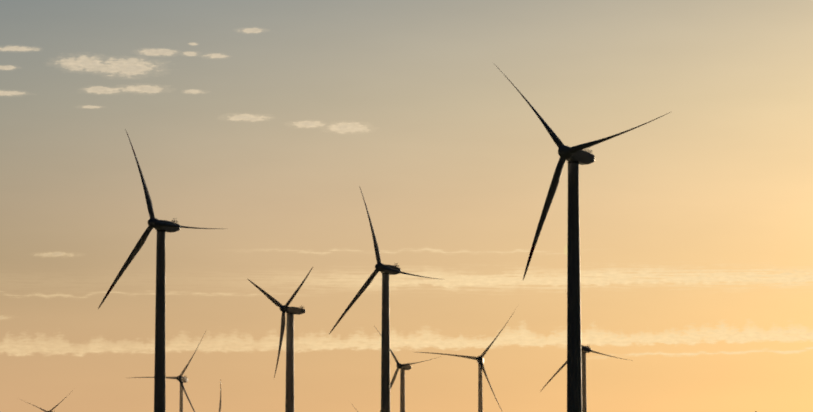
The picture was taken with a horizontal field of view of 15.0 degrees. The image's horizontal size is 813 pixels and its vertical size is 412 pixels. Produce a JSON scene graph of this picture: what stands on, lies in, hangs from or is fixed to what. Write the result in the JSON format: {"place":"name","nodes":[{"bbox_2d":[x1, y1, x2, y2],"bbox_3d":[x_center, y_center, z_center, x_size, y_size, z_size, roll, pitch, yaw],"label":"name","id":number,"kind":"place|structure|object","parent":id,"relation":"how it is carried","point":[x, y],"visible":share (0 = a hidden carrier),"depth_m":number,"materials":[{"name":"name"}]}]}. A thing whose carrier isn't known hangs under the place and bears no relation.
{"place":"outdoors","nodes":[
{"label":"outdoors","id":0,"kind":"place"},
{"bbox_2d":[0,0,812,411],"label":"sky","id":1,"kind":"structure","parent":0,"point":[263,124],"materials":[{"name":"orange"}]},
{"bbox_3d":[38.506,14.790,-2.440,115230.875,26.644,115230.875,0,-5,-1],"label":"ground","id":2,"kind":"structure","parent":0,"visible":0},
{"bbox_2d":[19,397,65,411],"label":"turbine","id":3,"kind":"object","parent":2,"relation":"on","point":[49,410],"visible":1,"depth_m":3269.98,"materials":[{"name":"paint"}]},
{"bbox_2d":[98,129,216,411],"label":"turbine","id":4,"kind":"object","parent":2,"relation":"on","point":[161,227],"visible":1,"depth_m":1159.36,"materials":[{"name":"paint"}]},
{"bbox_2d":[131,329,206,411],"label":"turbine","id":5,"kind":"object","parent":2,"relation":"on","point":[180,378],"visible":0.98,"depth_m":3071.13,"materials":[{"name":"paint"}]},
{"bbox_2d":[219,379,220,411],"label":"turbine","id":6,"kind":"object","parent":2,"relation":"on","point":[220,398],"visible":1,"depth_m":3363.80,"materials":[{"name":"paint"}]},
{"bbox_2d":[248,267,312,411],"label":"turbine","id":7,"kind":"object","parent":2,"relation":"on","point":[289,397],"visible":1,"depth_m":1724.47,"materials":[{"name":"paint"}]},
{"bbox_2d":[329,188,444,411],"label":"turbine","id":8,"kind":"object","parent":2,"relation":"on","point":[385,270],"visible":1,"depth_m":1393.09,"materials":[{"name":"paint"}]},
{"bbox_2d":[375,327,434,411],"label":"turbine","id":9,"kind":"object","parent":2,"relation":"on","point":[404,367],"visible":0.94,"depth_m":2267.71,"materials":[{"name":"paint"}]},
{"bbox_2d":[418,306,517,411],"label":"turbine","id":10,"kind":"object","parent":2,"relation":"on","point":[480,360],"visible":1,"depth_m":2566.17,"materials":[{"name":"paint"}]},
{"bbox_2d":[495,65,669,411],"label":"turbine","id":11,"kind":"object","parent":2,"relation":"on","point":[575,156],"visible":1,"depth_m":913.33,"materials":[{"name":"paint"}]},
{"bbox_2d":[540,344,632,411],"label":"turbine","id":12,"kind":"object","parent":2,"relation":"on","point":[585,350],"visible":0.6,"depth_m":2009.49,"materials":[{"name":"paint"}]}
]}

